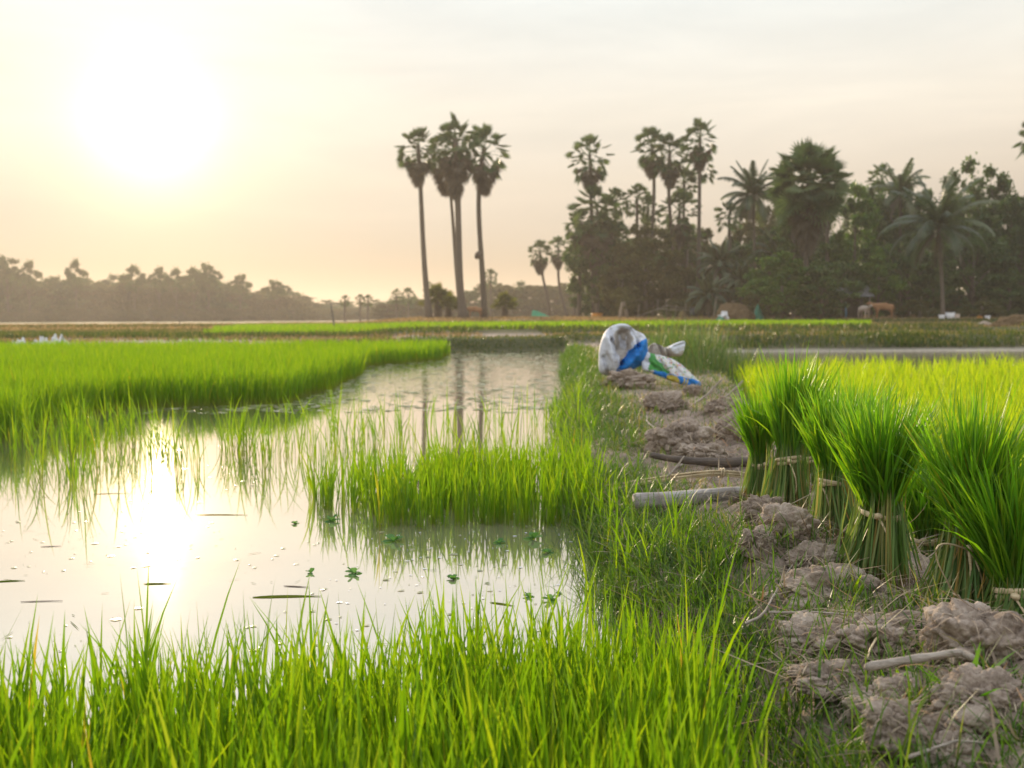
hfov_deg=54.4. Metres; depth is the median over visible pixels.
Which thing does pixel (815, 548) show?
mud clod
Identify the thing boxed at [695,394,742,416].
mud clod
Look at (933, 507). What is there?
rice bundle
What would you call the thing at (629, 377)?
mud clod
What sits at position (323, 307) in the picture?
tree
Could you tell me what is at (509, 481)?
rice seedlings
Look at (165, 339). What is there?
dry grass
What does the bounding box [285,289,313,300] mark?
tree
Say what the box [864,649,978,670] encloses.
stick
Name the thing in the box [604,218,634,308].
palm tree
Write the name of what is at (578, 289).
tree
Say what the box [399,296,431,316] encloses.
tree
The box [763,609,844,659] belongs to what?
mud clod
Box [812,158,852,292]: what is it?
palm tree
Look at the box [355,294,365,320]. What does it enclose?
palm tree
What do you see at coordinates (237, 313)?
bush
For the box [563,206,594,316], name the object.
palm tree
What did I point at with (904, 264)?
tree
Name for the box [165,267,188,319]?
tree
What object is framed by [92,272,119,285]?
tree
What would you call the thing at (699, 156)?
palm tree
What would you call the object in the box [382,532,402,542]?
water lettuce
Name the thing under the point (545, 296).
tree
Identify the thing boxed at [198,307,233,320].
bush
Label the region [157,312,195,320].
bush
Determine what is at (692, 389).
mud clod
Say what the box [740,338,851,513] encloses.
rice bundle
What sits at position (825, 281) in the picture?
tree
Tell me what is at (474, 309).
cow
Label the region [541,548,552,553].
water lettuce
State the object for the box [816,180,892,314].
tree
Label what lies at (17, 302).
tree
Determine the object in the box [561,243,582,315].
palm tree
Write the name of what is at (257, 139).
sky
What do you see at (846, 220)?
tree
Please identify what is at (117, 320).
bush
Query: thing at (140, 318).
bush
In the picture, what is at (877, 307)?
cow
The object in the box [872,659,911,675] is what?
grass tuft
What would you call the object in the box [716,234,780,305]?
tree
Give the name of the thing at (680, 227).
palm tree
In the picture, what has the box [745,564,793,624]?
stick
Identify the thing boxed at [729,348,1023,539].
rice field
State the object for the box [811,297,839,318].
bush
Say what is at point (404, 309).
tree
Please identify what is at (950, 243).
tree
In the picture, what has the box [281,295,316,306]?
tree
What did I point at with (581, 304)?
tree
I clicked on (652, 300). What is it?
bush
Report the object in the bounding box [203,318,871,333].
rice field
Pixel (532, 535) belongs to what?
water lettuce
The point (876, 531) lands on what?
rice bundle
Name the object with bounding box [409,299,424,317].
tree
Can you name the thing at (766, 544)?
mud clod
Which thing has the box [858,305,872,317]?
cow
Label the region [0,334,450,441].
rice field
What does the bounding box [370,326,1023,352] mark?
bank grass
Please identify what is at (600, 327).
bank grass
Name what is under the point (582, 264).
tree
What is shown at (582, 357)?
short grass
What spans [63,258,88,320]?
tree
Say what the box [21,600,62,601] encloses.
floating leaf
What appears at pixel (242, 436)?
rice tillers
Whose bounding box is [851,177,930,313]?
tree
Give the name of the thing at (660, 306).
bush
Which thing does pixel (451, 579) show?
floating specks
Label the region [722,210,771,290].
tree
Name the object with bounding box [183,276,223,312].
tree
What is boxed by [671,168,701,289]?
palm tree
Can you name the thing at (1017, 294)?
tree
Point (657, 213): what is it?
palm tree
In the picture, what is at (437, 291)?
young palm
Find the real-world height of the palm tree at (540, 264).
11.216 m
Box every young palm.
[418,281,456,317]
[432,294,457,317]
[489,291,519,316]
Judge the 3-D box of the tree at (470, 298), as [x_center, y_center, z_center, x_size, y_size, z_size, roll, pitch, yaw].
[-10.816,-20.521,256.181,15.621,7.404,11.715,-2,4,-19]
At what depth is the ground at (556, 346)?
5.14 m
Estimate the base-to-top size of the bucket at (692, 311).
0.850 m
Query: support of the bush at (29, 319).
on the ground at (556, 346)
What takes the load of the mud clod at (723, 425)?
on the ground at (556, 346)
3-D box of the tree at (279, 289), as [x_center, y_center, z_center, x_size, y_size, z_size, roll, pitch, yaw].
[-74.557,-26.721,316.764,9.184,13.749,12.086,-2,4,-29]
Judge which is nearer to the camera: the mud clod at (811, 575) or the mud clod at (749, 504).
the mud clod at (811, 575)
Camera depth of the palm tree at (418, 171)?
103.71 m
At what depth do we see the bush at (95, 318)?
313.89 m
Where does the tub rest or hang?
on the ground at (556, 346)
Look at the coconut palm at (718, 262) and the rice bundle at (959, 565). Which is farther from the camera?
the coconut palm at (718, 262)
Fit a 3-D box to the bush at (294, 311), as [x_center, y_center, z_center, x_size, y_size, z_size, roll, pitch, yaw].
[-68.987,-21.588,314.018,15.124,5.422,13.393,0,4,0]
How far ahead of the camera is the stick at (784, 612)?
2.07 m
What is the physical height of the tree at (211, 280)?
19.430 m
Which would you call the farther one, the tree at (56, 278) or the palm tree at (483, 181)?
the tree at (56, 278)
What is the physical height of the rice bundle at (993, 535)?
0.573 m
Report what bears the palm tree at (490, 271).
on the ground at (556, 346)
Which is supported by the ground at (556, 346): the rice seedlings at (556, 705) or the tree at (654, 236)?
the tree at (654, 236)
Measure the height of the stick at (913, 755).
0.006 m
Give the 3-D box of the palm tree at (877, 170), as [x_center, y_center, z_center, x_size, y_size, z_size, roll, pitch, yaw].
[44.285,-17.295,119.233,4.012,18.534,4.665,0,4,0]
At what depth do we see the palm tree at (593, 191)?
109.36 m
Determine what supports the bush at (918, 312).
on the ground at (556, 346)
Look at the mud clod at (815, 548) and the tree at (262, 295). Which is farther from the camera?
the tree at (262, 295)
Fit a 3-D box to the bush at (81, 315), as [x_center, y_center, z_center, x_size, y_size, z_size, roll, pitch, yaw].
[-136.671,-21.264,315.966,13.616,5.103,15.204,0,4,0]
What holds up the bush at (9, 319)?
on the ground at (556, 346)
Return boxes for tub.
[591,313,602,316]
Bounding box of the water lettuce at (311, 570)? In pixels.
[306,568,313,574]
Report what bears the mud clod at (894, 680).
on the ground at (556, 346)
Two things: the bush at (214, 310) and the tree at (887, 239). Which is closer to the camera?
the tree at (887, 239)
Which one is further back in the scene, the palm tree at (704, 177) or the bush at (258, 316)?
the bush at (258, 316)
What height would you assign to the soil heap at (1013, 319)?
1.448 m
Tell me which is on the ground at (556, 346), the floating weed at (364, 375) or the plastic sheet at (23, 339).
the plastic sheet at (23, 339)
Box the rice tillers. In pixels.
[0,377,561,491]
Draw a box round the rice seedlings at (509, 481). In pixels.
[297,425,611,530]
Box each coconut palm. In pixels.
[685,271,730,317]
[695,237,747,303]
[717,159,776,303]
[718,260,752,303]
[867,157,930,305]
[878,167,999,314]
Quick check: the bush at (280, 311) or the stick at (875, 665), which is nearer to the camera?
the stick at (875, 665)
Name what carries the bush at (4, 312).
on the ground at (556, 346)
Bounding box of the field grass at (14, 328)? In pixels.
[0,316,421,330]
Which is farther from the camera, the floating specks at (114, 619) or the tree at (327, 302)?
the tree at (327, 302)
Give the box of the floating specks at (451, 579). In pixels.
[320,525,574,630]
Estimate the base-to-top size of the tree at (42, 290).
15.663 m
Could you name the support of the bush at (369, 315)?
on the ground at (556, 346)
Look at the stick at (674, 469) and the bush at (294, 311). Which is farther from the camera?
the bush at (294, 311)
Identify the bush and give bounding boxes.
[0,311,26,321]
[0,311,32,321]
[7,311,43,321]
[34,312,67,321]
[50,308,98,321]
[63,309,99,321]
[74,311,111,321]
[79,307,125,321]
[99,311,133,321]
[116,309,157,321]
[117,309,145,321]
[131,308,168,320]
[136,308,173,320]
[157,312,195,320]
[166,308,205,320]
[185,311,219,320]
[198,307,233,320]
[210,309,246,320]
[220,310,254,320]
[228,307,256,320]
[246,311,280,320]
[247,309,287,320]
[268,308,297,320]
[273,307,313,320]
[283,306,317,320]
[292,309,339,320]
[312,312,343,320]
[324,308,353,319]
[333,309,358,319]
[342,309,372,319]
[358,310,381,319]
[609,297,637,316]
[633,295,656,315]
[636,293,667,315]
[651,293,692,315]
[655,298,695,317]
[662,295,712,316]
[682,297,723,315]
[702,291,748,315]
[741,293,777,318]
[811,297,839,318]
[898,298,939,317]
[939,295,962,312]
[950,301,1006,317]
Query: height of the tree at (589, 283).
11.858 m
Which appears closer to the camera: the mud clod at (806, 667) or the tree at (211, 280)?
the mud clod at (806, 667)
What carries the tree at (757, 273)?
on the ground at (556, 346)
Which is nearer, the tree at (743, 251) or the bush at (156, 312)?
the tree at (743, 251)
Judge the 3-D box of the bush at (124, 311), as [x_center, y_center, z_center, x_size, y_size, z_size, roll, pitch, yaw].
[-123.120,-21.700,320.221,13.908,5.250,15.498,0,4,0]
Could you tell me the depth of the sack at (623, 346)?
9.82 m
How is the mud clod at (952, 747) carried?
on the ground at (556, 346)
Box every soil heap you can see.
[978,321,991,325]
[989,314,1023,326]
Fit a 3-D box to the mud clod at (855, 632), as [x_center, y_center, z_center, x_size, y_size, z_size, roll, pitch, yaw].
[0.695,0.508,1.984,0.361,0.182,0.312,1,4,22]
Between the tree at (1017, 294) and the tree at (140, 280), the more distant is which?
the tree at (140, 280)
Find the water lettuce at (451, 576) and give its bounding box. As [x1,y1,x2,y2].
[447,574,459,578]
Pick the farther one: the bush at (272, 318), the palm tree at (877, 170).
the bush at (272, 318)
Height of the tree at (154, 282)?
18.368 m
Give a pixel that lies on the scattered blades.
(952, 665)
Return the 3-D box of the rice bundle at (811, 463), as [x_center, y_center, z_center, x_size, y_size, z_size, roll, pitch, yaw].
[1.201,0.218,4.043,0.446,0.590,0.391,-4,5,-40]
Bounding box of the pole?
[330,303,334,325]
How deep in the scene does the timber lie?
3.63 m
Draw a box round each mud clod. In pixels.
[594,367,668,389]
[628,417,726,454]
[634,386,700,413]
[672,434,739,468]
[674,384,706,396]
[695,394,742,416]
[713,406,742,441]
[731,526,787,558]
[739,493,789,525]
[739,500,839,546]
[741,551,922,634]
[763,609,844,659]
[766,588,926,673]
[774,537,843,570]
[775,649,878,716]
[825,657,943,735]
[848,689,944,767]
[867,580,1023,671]
[876,648,1023,754]
[896,711,1011,767]
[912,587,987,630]
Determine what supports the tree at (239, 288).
on the ground at (556, 346)
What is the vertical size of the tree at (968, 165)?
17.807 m
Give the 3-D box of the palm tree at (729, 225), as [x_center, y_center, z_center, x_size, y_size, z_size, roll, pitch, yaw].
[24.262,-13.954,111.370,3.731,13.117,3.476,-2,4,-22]
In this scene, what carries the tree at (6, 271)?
on the ground at (556, 346)
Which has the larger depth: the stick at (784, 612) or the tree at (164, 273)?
the tree at (164, 273)
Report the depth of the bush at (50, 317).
310.87 m
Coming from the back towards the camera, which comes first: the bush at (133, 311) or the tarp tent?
the bush at (133, 311)
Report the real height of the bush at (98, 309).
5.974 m
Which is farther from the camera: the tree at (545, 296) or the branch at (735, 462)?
the tree at (545, 296)
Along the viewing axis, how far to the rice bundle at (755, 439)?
3.53 m
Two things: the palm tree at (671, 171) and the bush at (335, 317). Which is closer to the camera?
the palm tree at (671, 171)
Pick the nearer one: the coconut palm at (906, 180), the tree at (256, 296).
the coconut palm at (906, 180)
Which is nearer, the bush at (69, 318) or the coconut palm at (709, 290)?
the coconut palm at (709, 290)
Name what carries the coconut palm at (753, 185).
on the ground at (556, 346)
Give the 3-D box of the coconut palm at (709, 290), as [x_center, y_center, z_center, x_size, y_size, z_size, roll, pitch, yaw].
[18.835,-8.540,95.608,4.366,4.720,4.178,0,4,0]
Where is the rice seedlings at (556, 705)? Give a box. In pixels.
[0,536,815,767]
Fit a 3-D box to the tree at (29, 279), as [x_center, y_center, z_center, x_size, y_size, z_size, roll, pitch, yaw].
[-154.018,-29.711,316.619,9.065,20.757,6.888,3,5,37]
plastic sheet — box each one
[12,337,25,343]
[34,336,43,343]
[52,334,67,343]
[718,311,728,319]
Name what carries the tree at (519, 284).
on the ground at (556, 346)
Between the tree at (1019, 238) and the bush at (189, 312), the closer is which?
the tree at (1019, 238)
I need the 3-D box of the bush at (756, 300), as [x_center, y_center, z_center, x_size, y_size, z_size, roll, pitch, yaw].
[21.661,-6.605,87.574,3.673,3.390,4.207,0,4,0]
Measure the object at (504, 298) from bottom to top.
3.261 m
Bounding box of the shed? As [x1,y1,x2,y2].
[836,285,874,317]
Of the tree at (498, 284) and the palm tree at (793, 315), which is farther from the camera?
the tree at (498, 284)
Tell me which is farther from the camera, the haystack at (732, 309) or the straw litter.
the haystack at (732, 309)
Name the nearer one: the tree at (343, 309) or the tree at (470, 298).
the tree at (470, 298)
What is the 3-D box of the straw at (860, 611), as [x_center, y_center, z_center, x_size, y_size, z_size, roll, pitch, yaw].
[0.773,0.474,2.055,0.183,0.006,0.012,1,4,19]
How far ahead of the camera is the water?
3.83 m
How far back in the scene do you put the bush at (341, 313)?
318.48 m
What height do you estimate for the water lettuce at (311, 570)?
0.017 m
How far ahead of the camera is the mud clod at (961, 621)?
1.74 m
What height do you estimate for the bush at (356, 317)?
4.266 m
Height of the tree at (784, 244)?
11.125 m
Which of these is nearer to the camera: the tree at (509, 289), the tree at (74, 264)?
the tree at (509, 289)
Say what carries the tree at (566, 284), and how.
on the ground at (556, 346)
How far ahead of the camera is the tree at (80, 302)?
331.84 m
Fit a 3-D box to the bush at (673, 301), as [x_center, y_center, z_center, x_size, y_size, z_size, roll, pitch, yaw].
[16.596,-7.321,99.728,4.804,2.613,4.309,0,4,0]
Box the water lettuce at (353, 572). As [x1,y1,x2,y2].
[344,567,360,576]
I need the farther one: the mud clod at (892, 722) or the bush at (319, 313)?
the bush at (319, 313)
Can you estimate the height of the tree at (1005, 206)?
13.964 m
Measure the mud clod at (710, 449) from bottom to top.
0.205 m
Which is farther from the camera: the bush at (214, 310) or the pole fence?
the bush at (214, 310)
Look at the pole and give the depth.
57.83 m
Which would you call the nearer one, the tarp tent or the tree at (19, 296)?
the tarp tent
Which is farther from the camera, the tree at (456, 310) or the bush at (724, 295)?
the tree at (456, 310)
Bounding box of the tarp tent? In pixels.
[532,310,549,316]
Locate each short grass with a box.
[524,341,1023,767]
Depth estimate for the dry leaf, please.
1.85 m
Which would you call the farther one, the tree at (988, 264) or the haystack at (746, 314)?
the tree at (988, 264)
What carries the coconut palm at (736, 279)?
on the ground at (556, 346)
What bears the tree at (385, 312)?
on the ground at (556, 346)
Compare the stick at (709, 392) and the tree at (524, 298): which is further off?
the tree at (524, 298)
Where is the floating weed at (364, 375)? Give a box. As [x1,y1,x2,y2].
[151,353,563,413]
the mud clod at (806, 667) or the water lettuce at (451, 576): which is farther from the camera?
the water lettuce at (451, 576)
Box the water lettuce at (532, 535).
[526,532,541,538]
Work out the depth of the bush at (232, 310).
319.66 m
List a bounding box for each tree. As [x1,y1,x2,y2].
[0,253,24,320]
[0,276,36,321]
[2,285,44,321]
[10,276,57,320]
[14,258,43,312]
[25,276,84,312]
[37,274,89,311]
[43,277,105,320]
[59,276,95,295]
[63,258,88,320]
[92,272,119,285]
[106,282,152,321]
[117,263,147,320]
[147,265,170,319]
[147,271,174,304]
[162,279,214,309]
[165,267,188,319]
[178,265,205,312]
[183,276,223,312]
[186,281,237,319]
[193,262,224,311]
[210,281,253,320]
[225,293,260,319]
[226,273,251,309]
[235,292,279,309]
[259,279,293,310]
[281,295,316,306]
[284,301,321,313]
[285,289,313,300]
[315,304,341,319]
[317,300,358,309]
[322,308,358,318]
[338,301,363,307]
[339,295,349,320]
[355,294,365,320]
[358,299,387,307]
[364,294,373,320]
[369,304,411,319]
[379,296,424,317]
[389,288,401,317]
[394,126,438,317]
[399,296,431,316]
[401,287,417,316]
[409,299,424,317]
[411,302,445,316]
[420,131,461,306]
[427,111,482,317]
[432,297,480,316]
[452,290,480,316]
[460,123,510,317]
[464,286,492,316]
[473,283,502,316]
[480,284,524,316]
[485,268,497,316]
[508,280,545,316]
[508,286,528,316]
[521,285,560,316]
[527,240,552,315]
[528,285,572,316]
[529,285,558,310]
[545,235,568,316]
[549,282,584,315]
[561,220,625,316]
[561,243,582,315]
[563,133,613,312]
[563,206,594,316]
[564,208,624,316]
[566,182,628,312]
[569,289,590,315]
[575,239,634,314]
[600,187,630,217]
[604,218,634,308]
[604,222,686,316]
[619,183,651,315]
[630,125,668,306]
[634,194,664,237]
[639,225,681,316]
[648,131,693,251]
[654,224,706,314]
[657,188,701,292]
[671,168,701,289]
[678,117,717,314]
[680,147,717,287]
[680,227,734,298]
[681,223,706,294]
[690,247,749,314]
[713,200,743,301]
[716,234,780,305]
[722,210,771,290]
[735,254,800,317]
[743,250,818,319]
[746,216,861,317]
[752,226,819,316]
[755,205,780,271]
[764,135,853,318]
[765,163,819,317]
[784,262,861,319]
[799,258,869,317]
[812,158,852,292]
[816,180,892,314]
[817,218,843,268]
[818,205,875,287]
[843,186,910,315]
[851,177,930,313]
[855,254,910,317]
[865,161,894,240]
[873,242,948,317]
[878,188,949,314]
[907,273,958,317]
[926,205,980,311]
[926,215,965,304]
[932,232,1021,316]
[933,151,1009,301]
[933,195,991,301]
[952,163,1023,310]
[965,194,1023,283]
[974,273,1023,316]
[986,190,1023,312]
[1013,121,1023,159]
[1014,196,1023,303]
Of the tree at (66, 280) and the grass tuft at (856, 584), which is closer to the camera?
the grass tuft at (856, 584)
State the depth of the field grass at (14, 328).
72.58 m
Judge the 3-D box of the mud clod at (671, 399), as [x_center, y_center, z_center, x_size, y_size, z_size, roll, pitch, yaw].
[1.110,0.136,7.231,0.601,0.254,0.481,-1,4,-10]
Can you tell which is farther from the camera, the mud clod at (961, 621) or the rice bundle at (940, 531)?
the rice bundle at (940, 531)
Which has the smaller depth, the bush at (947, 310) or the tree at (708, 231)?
the bush at (947, 310)
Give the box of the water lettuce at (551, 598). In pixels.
[542,594,555,602]
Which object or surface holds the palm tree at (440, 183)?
on the ground at (556, 346)
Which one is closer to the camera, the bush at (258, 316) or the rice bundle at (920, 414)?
the rice bundle at (920, 414)
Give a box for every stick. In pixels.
[667,456,684,476]
[693,379,721,403]
[725,380,742,396]
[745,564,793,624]
[769,611,851,614]
[861,699,931,714]
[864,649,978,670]
[908,740,999,758]
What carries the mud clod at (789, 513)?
on the ground at (556, 346)
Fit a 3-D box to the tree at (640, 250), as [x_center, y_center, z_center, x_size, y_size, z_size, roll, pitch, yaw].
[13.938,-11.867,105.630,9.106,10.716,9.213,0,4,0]
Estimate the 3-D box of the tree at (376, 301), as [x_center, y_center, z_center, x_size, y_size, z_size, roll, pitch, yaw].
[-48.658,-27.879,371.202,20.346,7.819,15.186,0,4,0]
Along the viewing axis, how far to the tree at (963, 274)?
94.87 m
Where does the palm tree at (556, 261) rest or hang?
on the ground at (556, 346)
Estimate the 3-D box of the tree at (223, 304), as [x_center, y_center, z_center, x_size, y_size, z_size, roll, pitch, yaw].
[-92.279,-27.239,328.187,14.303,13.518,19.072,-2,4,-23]
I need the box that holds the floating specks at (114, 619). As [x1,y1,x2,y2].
[7,452,588,719]
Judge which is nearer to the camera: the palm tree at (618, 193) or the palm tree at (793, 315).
the palm tree at (793, 315)
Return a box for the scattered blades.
[621,478,970,678]
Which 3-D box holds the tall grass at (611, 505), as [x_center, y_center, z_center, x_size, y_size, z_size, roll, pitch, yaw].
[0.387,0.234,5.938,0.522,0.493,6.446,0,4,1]
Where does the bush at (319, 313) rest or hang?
on the ground at (556, 346)
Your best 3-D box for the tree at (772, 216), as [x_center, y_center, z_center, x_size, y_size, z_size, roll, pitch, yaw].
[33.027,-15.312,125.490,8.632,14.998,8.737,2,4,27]
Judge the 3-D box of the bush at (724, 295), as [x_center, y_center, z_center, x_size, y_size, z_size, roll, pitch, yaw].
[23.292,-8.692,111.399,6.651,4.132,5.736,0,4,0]
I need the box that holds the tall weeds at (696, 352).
[595,311,788,385]
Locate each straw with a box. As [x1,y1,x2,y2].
[0,459,570,683]
[840,609,885,612]
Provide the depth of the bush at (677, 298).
105.88 m
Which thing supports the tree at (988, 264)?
on the ground at (556, 346)
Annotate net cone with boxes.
[754,304,763,319]
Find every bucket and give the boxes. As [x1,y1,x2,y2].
[689,307,694,314]
[945,312,954,318]
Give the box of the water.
[0,342,1023,767]
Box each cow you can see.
[467,306,481,316]
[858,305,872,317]
[866,302,894,317]
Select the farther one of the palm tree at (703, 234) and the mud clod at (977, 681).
the palm tree at (703, 234)
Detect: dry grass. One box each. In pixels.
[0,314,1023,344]
[0,325,388,341]
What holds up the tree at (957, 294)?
on the ground at (556, 346)
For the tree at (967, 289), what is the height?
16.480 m
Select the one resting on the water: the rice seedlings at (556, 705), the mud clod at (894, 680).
the rice seedlings at (556, 705)
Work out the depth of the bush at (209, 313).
312.46 m
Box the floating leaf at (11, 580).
[0,580,24,581]
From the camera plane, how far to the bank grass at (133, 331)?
41.26 m
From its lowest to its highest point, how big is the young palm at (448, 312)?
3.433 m
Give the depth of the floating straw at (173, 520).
3.76 m
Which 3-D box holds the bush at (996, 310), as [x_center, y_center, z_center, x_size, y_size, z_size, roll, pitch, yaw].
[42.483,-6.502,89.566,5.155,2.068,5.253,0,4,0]
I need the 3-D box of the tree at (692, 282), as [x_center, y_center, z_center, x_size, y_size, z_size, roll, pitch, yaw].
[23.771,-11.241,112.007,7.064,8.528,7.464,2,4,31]
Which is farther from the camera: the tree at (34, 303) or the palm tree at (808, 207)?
the tree at (34, 303)
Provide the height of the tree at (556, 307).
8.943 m
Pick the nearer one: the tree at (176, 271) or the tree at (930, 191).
the tree at (930, 191)
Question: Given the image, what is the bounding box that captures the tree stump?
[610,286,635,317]
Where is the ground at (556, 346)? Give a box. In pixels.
[0,316,1023,767]
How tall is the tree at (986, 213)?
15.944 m
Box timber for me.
[632,486,748,508]
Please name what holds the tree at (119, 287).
on the ground at (556, 346)
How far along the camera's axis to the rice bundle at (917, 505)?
3.14 m
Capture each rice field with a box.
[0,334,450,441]
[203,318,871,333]
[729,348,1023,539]
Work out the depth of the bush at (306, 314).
312.33 m
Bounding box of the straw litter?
[553,372,1023,767]
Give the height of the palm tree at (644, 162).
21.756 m
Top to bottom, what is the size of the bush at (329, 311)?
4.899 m
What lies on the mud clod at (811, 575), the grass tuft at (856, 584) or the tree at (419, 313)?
the grass tuft at (856, 584)
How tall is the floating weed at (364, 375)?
0.004 m
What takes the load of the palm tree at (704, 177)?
on the ground at (556, 346)
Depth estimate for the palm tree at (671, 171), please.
110.45 m
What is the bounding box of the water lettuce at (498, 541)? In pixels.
[495,538,504,544]
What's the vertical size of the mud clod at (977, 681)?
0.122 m
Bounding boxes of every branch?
[603,468,744,493]
[649,452,749,467]
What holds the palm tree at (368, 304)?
on the ground at (556, 346)
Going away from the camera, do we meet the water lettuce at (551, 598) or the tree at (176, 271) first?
the water lettuce at (551, 598)
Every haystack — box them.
[716,302,747,319]
[736,308,755,319]
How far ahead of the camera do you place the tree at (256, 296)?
330.49 m
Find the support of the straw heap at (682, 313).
on the ground at (556, 346)
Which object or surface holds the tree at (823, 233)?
on the ground at (556, 346)
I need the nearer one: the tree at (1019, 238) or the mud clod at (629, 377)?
the mud clod at (629, 377)
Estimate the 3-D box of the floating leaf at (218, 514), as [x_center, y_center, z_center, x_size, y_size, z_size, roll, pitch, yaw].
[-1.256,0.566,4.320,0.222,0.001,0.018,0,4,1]
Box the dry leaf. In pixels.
[867,615,883,657]
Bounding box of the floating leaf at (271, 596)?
[252,595,310,597]
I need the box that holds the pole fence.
[636,300,696,317]
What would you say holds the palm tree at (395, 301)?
on the ground at (556, 346)
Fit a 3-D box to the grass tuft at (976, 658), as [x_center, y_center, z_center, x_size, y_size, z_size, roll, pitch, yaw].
[0.717,0.472,1.593,0.163,0.117,0.168,3,5,38]
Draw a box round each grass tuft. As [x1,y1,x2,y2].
[841,573,864,595]
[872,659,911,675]
[915,641,1020,695]
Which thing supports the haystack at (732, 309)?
on the ground at (556, 346)
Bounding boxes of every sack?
[598,324,647,374]
[642,352,699,385]
[648,341,684,356]
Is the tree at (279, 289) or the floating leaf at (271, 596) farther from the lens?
the tree at (279, 289)
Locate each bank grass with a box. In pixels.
[0,317,1023,338]
[0,328,392,344]
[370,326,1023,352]
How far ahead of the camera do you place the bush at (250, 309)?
318.14 m
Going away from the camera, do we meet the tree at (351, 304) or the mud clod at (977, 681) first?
the mud clod at (977, 681)
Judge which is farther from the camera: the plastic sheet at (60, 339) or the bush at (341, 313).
the bush at (341, 313)
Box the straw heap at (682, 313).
[677,311,686,317]
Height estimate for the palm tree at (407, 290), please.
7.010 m
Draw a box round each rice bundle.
[711,377,775,502]
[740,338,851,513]
[761,373,847,492]
[776,361,889,542]
[809,371,946,602]
[821,362,915,511]
[862,388,958,533]
[877,360,1023,606]
[901,434,946,558]
[910,480,947,547]
[917,433,1023,616]
[919,471,947,541]
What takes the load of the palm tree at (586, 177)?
on the ground at (556, 346)
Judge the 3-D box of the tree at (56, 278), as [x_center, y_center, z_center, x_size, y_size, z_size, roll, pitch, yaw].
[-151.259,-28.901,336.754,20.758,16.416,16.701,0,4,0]
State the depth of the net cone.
83.53 m
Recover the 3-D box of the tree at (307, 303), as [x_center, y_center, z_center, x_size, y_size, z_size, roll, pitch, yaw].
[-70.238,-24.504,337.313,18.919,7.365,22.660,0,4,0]
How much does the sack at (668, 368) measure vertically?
0.349 m
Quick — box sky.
[0,0,1023,313]
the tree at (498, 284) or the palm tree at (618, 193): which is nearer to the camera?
the palm tree at (618, 193)
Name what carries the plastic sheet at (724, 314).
on the ground at (556, 346)
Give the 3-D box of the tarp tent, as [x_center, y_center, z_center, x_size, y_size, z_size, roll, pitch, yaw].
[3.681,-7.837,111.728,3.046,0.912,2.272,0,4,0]
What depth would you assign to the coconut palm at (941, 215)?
82.83 m
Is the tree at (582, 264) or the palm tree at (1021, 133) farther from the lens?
the tree at (582, 264)
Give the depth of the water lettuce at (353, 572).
3.31 m
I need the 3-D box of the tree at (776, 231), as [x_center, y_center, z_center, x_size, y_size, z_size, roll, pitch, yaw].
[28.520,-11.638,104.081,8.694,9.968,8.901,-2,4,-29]
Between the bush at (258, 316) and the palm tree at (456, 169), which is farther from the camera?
the bush at (258, 316)
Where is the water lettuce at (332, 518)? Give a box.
[325,514,339,522]
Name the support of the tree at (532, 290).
on the ground at (556, 346)
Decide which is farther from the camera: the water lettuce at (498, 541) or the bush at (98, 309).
the bush at (98, 309)
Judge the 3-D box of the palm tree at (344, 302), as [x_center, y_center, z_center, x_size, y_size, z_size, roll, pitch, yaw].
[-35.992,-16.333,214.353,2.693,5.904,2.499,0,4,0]
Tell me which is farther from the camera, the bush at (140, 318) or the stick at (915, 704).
the bush at (140, 318)
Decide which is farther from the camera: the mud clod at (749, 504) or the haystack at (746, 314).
the haystack at (746, 314)
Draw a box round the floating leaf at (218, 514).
[200,514,237,514]
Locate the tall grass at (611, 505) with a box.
[542,366,696,621]
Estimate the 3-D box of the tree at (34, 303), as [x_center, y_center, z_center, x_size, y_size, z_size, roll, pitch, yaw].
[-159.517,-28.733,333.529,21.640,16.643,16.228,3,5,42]
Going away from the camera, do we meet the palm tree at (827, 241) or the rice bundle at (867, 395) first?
the rice bundle at (867, 395)
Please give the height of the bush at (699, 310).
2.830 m
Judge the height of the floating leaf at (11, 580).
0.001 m
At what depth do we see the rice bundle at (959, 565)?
2.23 m
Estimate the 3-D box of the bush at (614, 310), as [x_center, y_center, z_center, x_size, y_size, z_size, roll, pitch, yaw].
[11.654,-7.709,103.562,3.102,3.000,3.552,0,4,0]
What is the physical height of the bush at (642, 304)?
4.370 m
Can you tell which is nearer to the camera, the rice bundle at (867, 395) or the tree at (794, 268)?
the rice bundle at (867, 395)
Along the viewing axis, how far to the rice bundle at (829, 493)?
2.91 m
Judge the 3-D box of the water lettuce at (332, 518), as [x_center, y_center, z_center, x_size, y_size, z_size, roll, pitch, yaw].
[-0.760,0.562,4.178,0.067,0.028,0.073,-2,4,-29]
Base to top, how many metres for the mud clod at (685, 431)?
0.262 m
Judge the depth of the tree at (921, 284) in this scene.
94.05 m
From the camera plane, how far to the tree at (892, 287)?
92.86 m
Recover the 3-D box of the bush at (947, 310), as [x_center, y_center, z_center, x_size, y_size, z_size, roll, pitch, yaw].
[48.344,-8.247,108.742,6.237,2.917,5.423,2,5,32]
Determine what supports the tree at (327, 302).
on the ground at (556, 346)
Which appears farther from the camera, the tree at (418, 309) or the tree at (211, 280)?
the tree at (211, 280)
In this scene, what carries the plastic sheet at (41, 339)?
on the ground at (556, 346)

